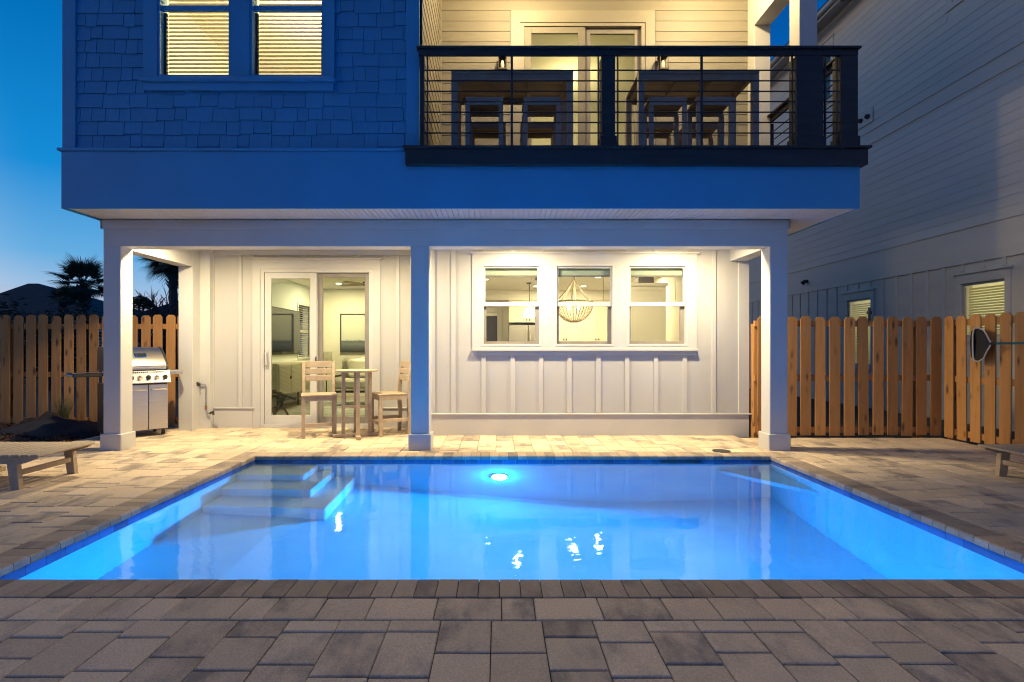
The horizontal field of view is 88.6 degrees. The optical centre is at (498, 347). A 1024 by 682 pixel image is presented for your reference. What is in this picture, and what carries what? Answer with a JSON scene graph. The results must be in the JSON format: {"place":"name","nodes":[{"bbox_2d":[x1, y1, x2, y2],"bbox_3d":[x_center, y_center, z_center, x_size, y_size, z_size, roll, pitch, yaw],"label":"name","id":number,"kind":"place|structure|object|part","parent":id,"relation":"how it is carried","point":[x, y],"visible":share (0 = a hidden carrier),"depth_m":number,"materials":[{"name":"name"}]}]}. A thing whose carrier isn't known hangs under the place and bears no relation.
{"place":"outdoors","nodes":[
{"label":"outdoors","id":0,"kind":"place"},
{"bbox_2d":[0,283,152,367],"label":"distant house","id":1,"kind":"structure","parent":0,"point":[33,293],"depth_m":33.56,"materials":[{"name":"paint"}]},
{"bbox_2d":[272,389,296,414],"bbox_3d":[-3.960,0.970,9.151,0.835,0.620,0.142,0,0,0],"label":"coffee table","id":2,"kind":"object","parent":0,"point":[277,395],"visible":0.45,"depth_m":9.17,"materials":[{"name":"black metal"}]},
{"bbox_2d":[0,0,826,310],"label":"sky","id":3,"kind":"structure","parent":0,"point":[36,234],"materials":[{"name":"blue"}]},
{"bbox_2d":[0,427,1023,681],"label":"patio","id":4,"kind":"structure","parent":0,"point":[512,641],"depth_m":2.49,"materials":[{"name":"stone pavers"}]},
{"bbox_2d":[0,442,94,489],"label":"chaise lounge","id":5,"kind":"object","parent":4,"relation":"on","point":[14,456],"visible":1,"depth_m":5.08,"materials":[{"name":"beige wood"}]},
{"bbox_2d":[63,346,182,433],"bbox_3d":[-5.452,0.636,7.691,0.598,1.323,1.384,0,0,41],"label":"gas grill","id":6,"kind":"object","parent":4,"relation":"on","point":[151,373],"visible":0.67,"depth_m":7.70,"materials":[{"name":"metal"}]},
{"bbox_2d":[132,384,147,430],"bbox_3d":[-5.211,0.868,7.602,0.060,0.665,0.244,0,0,41],"label":"cabinet door","id":7,"kind":"structure","parent":6,"relation":"in","point":[139,392],"depth_m":7.62,"materials":[{"name":"metal"}]},
{"bbox_2d":[149,384,167,429],"bbox_3d":[-5.046,0.868,7.793,0.060,0.665,0.244,0,0,41],"label":"cabinet door","id":8,"kind":"structure","parent":6,"relation":"in","point":[158,393],"depth_m":7.80,"materials":[{"name":"metal"}]},
{"bbox_2d":[301,361,336,438],"bbox_3d":[-2.689,0.750,7.856,0.500,1.100,0.555,0,0,-20],"label":"counter chair","id":9,"kind":"object","parent":4,"relation":"on","point":[322,396],"visible":0.98,"depth_m":7.96,"materials":[{"name":"brown wood"}]},
{"bbox_2d":[333,369,377,439],"bbox_3d":[-2.086,0.809,7.720,0.602,0.982,0.602,0,0,32],"label":"bistro table","id":10,"kind":"object","parent":4,"relation":"on","point":[356,433],"visible":0.97,"depth_m":7.64,"materials":[{"name":"brown wood"}]},
{"bbox_2d":[372,361,410,436],"bbox_3d":[-1.636,0.750,8.014,0.555,1.100,0.500,0,0,-30],"label":"counter chair","id":11,"kind":"object","parent":4,"relation":"on","point":[398,395],"visible":0.88,"depth_m":7.91,"materials":[{"name":"brown wood"}]},
{"bbox_2d":[0,452,1023,599],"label":"pool","id":12,"kind":"structure","parent":4,"relation":"in","point":[17,558],"depth_m":2.91,"materials":[{"name":"plaster"},{"name":"water"},{"name":"tile"}]},
{"bbox_2d":[1,461,1023,581],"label":"pool water","id":13,"kind":"structure","parent":12,"relation":"in","point":[519,520],"depth_m":3.92,"materials":[{"name":"blue liquid"}]},
{"bbox_2d":[712,449,730,452],"bbox_3d":[2.810,1.295,6.620,0.220,0.010,0.220,0,0,0],"label":"drain cover","id":14,"kind":"object","parent":4,"relation":"on","point":[721,450],"visible":1,"depth_m":6.61,"materials":[{"name":"metal"}]},
{"bbox_2d":[751,316,941,437],"bbox_3d":[5.119,0.441,7.747,2.719,1.819,0.180,0,0,0],"label":"picket fence","id":15,"kind":"object","parent":4,"relation":"on","point":[914,377],"visible":0.83,"depth_m":7.68,"materials":[{"name":"brown wood"}]},
{"bbox_2d":[866,307,871,320],"bbox_3d":[5.440,-0.500,7.700,0.072,0.200,0.072,0,0,0],"label":"gate latch","id":16,"kind":"object","parent":15,"relation":"attached to","point":[869,312],"visible":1,"depth_m":7.68,"materials":[{"name":"metal"}]},
{"bbox_2d":[944,312,1023,443],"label":"picket fence","id":17,"kind":"object","parent":4,"relation":"on","point":[956,379],"visible":0.86,"depth_m":6.99,"materials":[{"name":"brown wood"}]},
{"bbox_2d":[970,327,1023,361],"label":"pool net","id":18,"kind":"object","parent":17,"relation":"hanging from","point":[981,343],"visible":1,"depth_m":6.91,"materials":[{"name":"grey plastic"}]},
{"bbox_2d":[978,444,1023,475],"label":"chaise lounge","id":19,"kind":"object","parent":4,"relation":"on","point":[1003,452],"visible":1,"depth_m":5.31,"materials":[{"name":"beige wood"}]},
{"bbox_2d":[23,371,1014,444],"bbox_3d":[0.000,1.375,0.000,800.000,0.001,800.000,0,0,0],"label":"ground","id":20,"kind":"structure","parent":0,"point":[870,435],"depth_m":10.54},
{"bbox_2d":[0,421,96,441],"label":"mulch bed","id":21,"kind":"object","parent":20,"relation":"on","point":[6,437],"visible":0.29,"depth_m":7.48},
{"bbox_2d":[19,411,64,423],"bbox_3d":[-7.174,1.160,8.306,1.085,0.320,0.552,0,0,0],"label":"soil mound","id":22,"kind":"object","parent":21,"relation":"on","point":[46,414],"visible":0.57,"depth_m":8.23,"materials":[{"name":"soil"}]},
{"bbox_2d":[0,416,99,438],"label":"soil mound","id":23,"kind":"object","parent":21,"relation":"on","point":[50,426],"visible":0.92,"depth_m":7.72,"materials":[{"name":"brown soil"}]},
{"bbox_2d":[47,396,79,419],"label":"ornamental grass","id":24,"kind":"object","parent":21,"relation":"on","point":[64,412],"depth_m":8.47,"materials":[{"name":"green plant"}]},
{"bbox_2d":[0,293,102,383],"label":"dark shrub","id":25,"kind":"object","parent":20,"relation":"on","point":[10,312],"visible":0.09,"depth_m":17.90,"materials":[{"name":"green plant"}]},
{"bbox_2d":[41,284,82,377],"bbox_3d":[-19.865,-0.819,24.027,1.486,4.454,1.580,0,0,0],"label":"palm tree","id":26,"kind":"object","parent":20,"relation":"on","point":[61,301],"visible":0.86,"depth_m":23.91,"materials":[{"name":"green plant"}]},
{"bbox_2d":[23,308,101,390],"bbox_3d":[-14.369,0.052,17.090,3.367,2.652,2.200,0,0,0],"label":"dark shrub","id":27,"kind":"object","parent":20,"relation":"on","point":[50,315],"visible":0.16,"depth_m":16.82,"materials":[{"name":"green plant"}]},
{"bbox_2d":[43,252,103,371],"bbox_3d":[-19.780,-1.560,25.010,3.202,5.940,3.089,0,0,0],"label":"palm tree","id":28,"kind":"object","parent":20,"relation":"on","point":[79,271],"visible":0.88,"depth_m":24.60,"materials":[{"name":"green plant"}]},
{"bbox_2d":[0,314,178,424],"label":"picket fence","id":29,"kind":"object","parent":20,"relation":"on","point":[12,374],"visible":0.51,"depth_m":8.73,"materials":[{"name":"brown wood"}]},
{"bbox_2d":[132,295,152,346],"bbox_3d":[-13.639,-0.316,20.083,0.835,3.375,0.792,0,0,-41],"label":"round bush","id":30,"kind":"object","parent":20,"relation":"on","point":[143,302],"visible":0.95,"depth_m":19.93,"materials":[{"name":"green plant"}]},
{"bbox_2d":[132,300,178,350],"bbox_3d":[-12.724,-0.242,18.930,2.398,3.231,2.150,0,0,-18],"label":"bare tree","id":31,"kind":"object","parent":20,"relation":"on","point":[164,334],"visible":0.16,"depth_m":18.90,"materials":[{"name":"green plant"}]},
{"bbox_2d":[136,285,178,354],"bbox_3d":[-13.279,-0.596,20.924,2.053,3.961,2.056,0,0,-29],"label":"bare tree","id":32,"kind":"object","parent":20,"relation":"on","point":[153,309],"visible":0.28,"depth_m":20.95,"materials":[{"name":"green plant"}]},
{"bbox_2d":[137,256,178,380],"bbox_3d":[-13.625,-1.878,22.008,3.107,6.576,2.793,0,0,0],"label":"palm tree","id":33,"kind":"object","parent":20,"relation":"on","point":[170,272],"visible":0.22,"depth_m":21.75,"materials":[{"name":"green plant"}]},
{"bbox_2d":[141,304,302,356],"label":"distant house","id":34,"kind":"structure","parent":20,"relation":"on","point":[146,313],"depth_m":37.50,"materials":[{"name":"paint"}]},
{"bbox_2d":[57,0,871,450],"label":"beach house","id":35,"kind":"structure","parent":20,"relation":"on","point":[245,166],"depth_m":6.69,"materials":[{"name":"paint"},{"name":"white paint"},{"name":"glass"}]},
{"bbox_2d":[158,0,230,75],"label":"window","id":36,"kind":"structure","parent":35,"relation":"in","point":[173,8],"depth_m":6.26,"materials":[{"name":"paint"}]},
{"bbox_2d":[196,382,214,414],"bbox_3d":[-4.746,0.880,8.414,0.371,0.690,0.092,0,0,0],"label":"gas pipe","id":37,"kind":"object","parent":35,"relation":"attached to","point":[211,412],"visible":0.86,"depth_m":8.43,"materials":[{"name":"metal"}]},
{"bbox_2d":[272,306,299,354],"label":"wall","id":38,"kind":"structure","parent":35,"relation":"attached to","point":[285,331],"depth_m":11.85,"materials":[{"name":"white paint"}]},
{"bbox_2d":[250,0,323,75],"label":"window","id":39,"kind":"structure","parent":35,"relation":"in","point":[263,8],"depth_m":6.26,"materials":[{"name":"paint"}]},
{"bbox_2d":[272,361,317,408],"bbox_3d":[-4.617,0.792,11.725,0.485,0.955,2.450,0,0,0],"label":"credenza","id":40,"kind":"object","parent":35,"relation":"on","point":[286,377],"visible":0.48,"depth_m":11.03,"materials":[{"name":"white wood"}]},
{"bbox_2d":[278,364,291,393],"bbox_3d":[-4.397,0.643,10.820,0.045,0.615,0.600,0,0,0],"label":"door","id":41,"kind":"structure","parent":40,"relation":"in","point":[284,370],"depth_m":10.79,"materials":[{"name":"brown wood"}]},
{"bbox_2d":[291,363,300,392],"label":"door","id":42,"kind":"structure","parent":40,"relation":"in","point":[295,368],"depth_m":11.41,"materials":[{"name":"white wood"}]},
{"bbox_2d":[301,363,309,390],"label":"door","id":43,"kind":"structure","parent":40,"relation":"in","point":[307,383],"depth_m":12.00,"materials":[{"name":"brown wood"}]},
{"bbox_2d":[297,302,309,358],"bbox_3d":[-4.900,-0.420,13.125,0.100,1.380,0.850,0,0,0],"label":"interior window","id":44,"kind":"structure","parent":35,"relation":"in","point":[298,303],"depth_m":13.20,"materials":[{"name":"white paint"}]},
{"bbox_2d":[260,269,371,427],"bbox_3d":[-2.980,0.004,8.616,1.840,2.592,0.168,0,0,0],"label":"sliding door","id":45,"kind":"structure","parent":35,"relation":"in","point":[267,420],"depth_m":8.60,"materials":[{"name":"white paint"}]},
{"bbox_2d":[272,399,364,416],"bbox_3d":[-3.100,1.264,11.250,2.400,0.011,3.300,0,0,0],"label":"area rug","id":46,"kind":"object","parent":35,"relation":"on","point":[327,408],"visible":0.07,"depth_m":10.74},
{"bbox_2d":[335,357,364,401],"bbox_3d":[-3.170,0.745,11.835,0.900,1.050,0.970,0,0,0],"label":"armchair","id":47,"kind":"object","parent":46,"relation":"on","point":[353,362],"visible":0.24,"depth_m":11.93,"materials":[{"name":"fabric"}]},
{"bbox_2d":[323,352,332,391],"bbox_3d":[-4.330,0.680,13.200,0.320,1.180,0.320,0,0,0],"label":"floor lamp","id":48,"kind":"object","parent":35,"relation":"on","point":[327,356],"visible":0.31,"depth_m":13.09,"materials":[{"name":"white metal"}]},
{"bbox_2d":[340,314,364,351],"bbox_3d":[-3.826,-0.397,13.874,0.719,1.023,0.048,0,0,0],"label":"seascape picture","id":49,"kind":"object","parent":35,"relation":"attached to","point":[352,332],"visible":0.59,"depth_m":13.87},
{"bbox_2d":[341,281,364,286],"bbox_3d":[-2.755,-1.435,11.037,1.216,0.270,1.169,0,0,0],"label":"ceiling fan","id":50,"kind":"object","parent":35,"relation":"hanging from","point":[352,283],"visible":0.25,"depth_m":10.91,"materials":[{"name":"brown metal"}]},
{"bbox_2d":[465,97,502,144],"bbox_3d":[-0.176,-2.708,6.620,0.470,0.755,0.356,0,0,0],"label":"bar stool","id":51,"kind":"object","parent":35,"relation":"on","point":[483,106],"visible":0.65,"depth_m":6.45,"materials":[{"name":"wood"}]},
{"bbox_2d":[471,121,505,144],"bbox_3d":[-0.149,-2.708,7.320,0.500,0.755,0.356,0,0,0],"label":"bar stool","id":52,"kind":"object","parent":35,"relation":"on","point":[484,127],"visible":0.38,"depth_m":7.15,"materials":[{"name":"wood"}]},
{"bbox_2d":[486,308,501,340],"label":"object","id":53,"kind":"structure","parent":35,"relation":"in","point":[493,324],"depth_m":14.73,"materials":[{"name":"white paint"}]},
{"bbox_2d":[498,57,506,68],"bbox_3d":[0.059,-4.340,8.013,0.140,0.240,0.166,0,0,0],"label":"wall lantern","id":54,"kind":"object","parent":35,"relation":"attached to","point":[502,62],"depth_m":7.98,"materials":[{"name":"brown metal"}]},
{"bbox_2d":[481,264,541,345],"bbox_3d":[0.191,-0.640,7.888,0.898,1.223,0.164,0,0,0],"label":"window","id":55,"kind":"structure","parent":35,"relation":"in","point":[537,272],"depth_m":7.84,"materials":[{"name":"white paint"}]},
{"bbox_2d":[451,71,572,144],"bbox_3d":[0.169,-2.865,6.790,1.498,1.070,0.714,0,0,0],"label":"bar table","id":56,"kind":"object","parent":35,"relation":"on","point":[566,139],"visible":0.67,"depth_m":6.66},
{"bbox_2d":[508,300,536,322],"bbox_3d":[0.800,-0.993,14.455,1.049,0.605,0.570,0,0,0],"label":"wall cabinet","id":57,"kind":"object","parent":35,"relation":"attached to","point":[515,314],"depth_m":14.21,"materials":[{"name":"paint"}]},
{"bbox_2d":[509,301,527,321],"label":"cabinet door","id":58,"kind":"structure","parent":57,"relation":"in","point":[516,313],"depth_m":14.21,"materials":[{"name":"paint"}]},
{"bbox_2d":[528,301,536,321],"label":"cabinet door","id":59,"kind":"structure","parent":57,"relation":"in","point":[529,319],"depth_m":14.20,"materials":[{"name":"paint"}]},
{"bbox_2d":[523,283,534,317],"bbox_3d":[0.738,-1.153,12.600,0.290,0.825,0.290,0,0,0],"label":"pendant lamp","id":60,"kind":"object","parent":35,"relation":"hanging from","point":[528,312],"visible":0.92,"depth_m":12.53,"materials":[{"name":"white glass"}]},
{"bbox_2d":[520,121,553,144],"bbox_3d":[0.553,-2.708,7.320,0.500,0.755,0.356,0,0,0],"label":"bar stool","id":61,"kind":"object","parent":35,"relation":"on","point":[540,127],"visible":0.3,"depth_m":7.34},
{"bbox_2d":[522,97,560,144],"bbox_3d":[0.535,-2.708,6.620,0.470,0.755,0.356,0,0,0],"label":"bar stool","id":62,"kind":"object","parent":35,"relation":"on","point":[541,106],"visible":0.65,"depth_m":6.45,"materials":[{"name":"wood"}]},
{"bbox_2d":[558,268,593,322],"bbox_3d":[1.295,-0.997,9.000,0.678,1.126,0.678,0,0,0],"label":"bead chandelier","id":63,"kind":"object","parent":35,"relation":"hanging from","point":[572,319],"visible":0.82,"depth_m":8.91,"materials":[{"name":"beige wood"}]},
{"bbox_2d":[520,23,644,144],"bbox_3d":[1.301,-3.675,8.152,1.929,2.690,0.115,0,0,0],"label":"sliding door","id":64,"kind":"structure","parent":35,"relation":"in","point":[584,30],"depth_m":8.11,"materials":[{"name":"paint"}]},
{"bbox_2d":[559,300,609,340],"bbox_3d":[2.234,-0.728,14.455,1.732,1.135,0.570,0,0,0],"label":"wall cabinet","id":65,"kind":"object","parent":35,"relation":"attached to","point":[592,326],"depth_m":14.21,"materials":[{"name":"paint"}]},
{"bbox_2d":[559,301,564,340],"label":"cabinet door","id":66,"kind":"structure","parent":65,"relation":"in","point":[561,322],"depth_m":14.20,"materials":[{"name":"paint"}]},
{"bbox_2d":[565,301,580,340],"bbox_3d":[2.017,-0.727,14.195,0.425,1.115,0.050,0,0,0],"label":"cabinet door","id":67,"kind":"structure","parent":65,"relation":"in","point":[572,330],"depth_m":14.21,"materials":[{"name":"paint"}]},
{"bbox_2d":[581,301,596,340],"bbox_3d":[2.450,-0.727,14.195,0.425,1.115,0.050,0,0,0],"label":"cabinet door","id":68,"kind":"structure","parent":65,"relation":"in","point":[588,325],"depth_m":14.21,"materials":[{"name":"paint"}]},
{"bbox_2d":[597,301,609,340],"bbox_3d":[2.883,-0.727,14.195,0.425,1.115,0.050,0,0,0],"label":"cabinet door","id":69,"kind":"structure","parent":65,"relation":"in","point":[601,310],"depth_m":14.21,"materials":[{"name":"paint"}]},
{"bbox_2d":[554,264,614,345],"bbox_3d":[1.281,-0.640,7.888,0.898,1.223,0.164,0,0,0],"label":"window","id":70,"kind":"structure","parent":35,"relation":"in","point":[610,272],"depth_m":7.84,"materials":[{"name":"white paint"}]},
{"bbox_2d":[631,283,667,340],"bbox_3d":[2.854,0.015,10.290,0.747,2.510,0.640,0,0,0],"label":"pantry cabinet","id":71,"kind":"object","parent":35,"relation":"on","point":[648,323],"visible":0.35,"depth_m":10.01,"materials":[{"name":"paint"}]},
{"bbox_2d":[634,277,653,282],"bbox_3d":[2.849,-1.315,10.275,0.298,0.149,0.350,0,0,0],"label":"storage basket","id":72,"kind":"object","parent":71,"relation":"on","point":[644,280],"visible":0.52,"depth_m":10.10,"materials":[{"name":"wicker"}]},
{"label":"cabinet door","id":73,"kind":"part","parent":71,"relation":"part of","materials":[{"name":"paint"}]},
{"bbox_2d":[636,121,672,144],"bbox_3d":[2.204,-2.708,7.320,0.500,0.755,0.356,0,0,0],"label":"bar stool","id":74,"kind":"object","parent":35,"relation":"on","point":[663,127],"visible":0.23,"depth_m":7.38,"materials":[{"name":"wood"}]},
{"bbox_2d":[627,264,687,345],"bbox_3d":[2.366,-0.640,7.888,0.908,1.223,0.164,0,0,0],"label":"window","id":75,"kind":"structure","parent":35,"relation":"in","point":[683,309],"depth_m":7.84,"materials":[{"name":"white paint"}]},
{"bbox_2d":[657,57,668,68],"bbox_3d":[2.507,-4.340,8.013,0.140,0.240,0.166,0,0,0],"label":"wall lantern","id":76,"kind":"object","parent":35,"relation":"attached to","point":[661,62],"depth_m":8.02,"materials":[{"name":"brown metal"}]},
{"bbox_2d":[645,97,686,144],"bbox_3d":[2.085,-2.708,6.620,0.470,0.755,0.356,0,0,0],"label":"bar stool","id":77,"kind":"object","parent":35,"relation":"on","point":[663,106],"visible":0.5,"depth_m":6.45,"materials":[{"name":"wood"}]},
{"bbox_2d":[625,71,758,144],"bbox_3d":[2.458,-2.865,6.790,1.482,1.070,0.714,0,0,0],"label":"bar table","id":78,"kind":"object","parent":35,"relation":"on","point":[690,86],"visible":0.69,"depth_m":6.51,"materials":[{"name":"brown wood"}]},
{"bbox_2d":[679,121,718,144],"bbox_3d":[2.801,-2.708,7.320,0.500,0.755,0.356,0,0,0],"label":"bar stool","id":79,"kind":"object","parent":35,"relation":"on","point":[710,127],"visible":0.23,"depth_m":7.34,"materials":[{"name":"wood"}]},
{"bbox_2d":[687,97,734,144],"bbox_3d":[2.668,-2.708,6.620,0.470,0.755,0.356,0,0,0],"label":"bar stool","id":80,"kind":"object","parent":35,"relation":"on","point":[712,106],"visible":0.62,"depth_m":6.47,"materials":[{"name":"wood"}]},
{"bbox_2d":[508,325,534,340],"bbox_3d":[0.800,0.320,14.387,1.049,1.900,0.705,0,0,0],"label":"cabinet","id":81,"kind":"object","parent":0,"point":[521,332],"visible":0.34,"depth_m":14.10,"materials":[{"name":"metal"}]},
{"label":"door","id":82,"kind":"part","parent":81,"relation":"part of","materials":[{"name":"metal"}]},
{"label":"door","id":83,"kind":"part","parent":81,"relation":"part of","materials":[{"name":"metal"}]},
{"bbox_2d":[749,0,1023,431],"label":"neighbor house","id":84,"kind":"structure","parent":0,"point":[931,227],"depth_m":10.49,"materials":[{"name":"paint"}]},
{"bbox_2d":[821,33,834,106],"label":"window","id":85,"kind":"structure","parent":84,"relation":"in","point":[830,40],"depth_m":13.54,"materials":[{"name":"glass"}]},
{"bbox_2d":[841,288,875,369],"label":"window","id":86,"kind":"structure","parent":84,"relation":"in","point":[861,305],"depth_m":12.42,"materials":[{"name":"paint"}]},
{"bbox_2d":[946,0,963,12],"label":"window","id":87,"kind":"structure","parent":84,"relation":"in","point":[950,5],"depth_m":9.82,"materials":[{"name":"glass"}]},
{"bbox_2d":[952,265,1013,342],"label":"window","id":88,"kind":"structure","parent":84,"relation":"in","point":[994,296],"depth_m":9.30,"materials":[{"name":"paint"}]}
]}

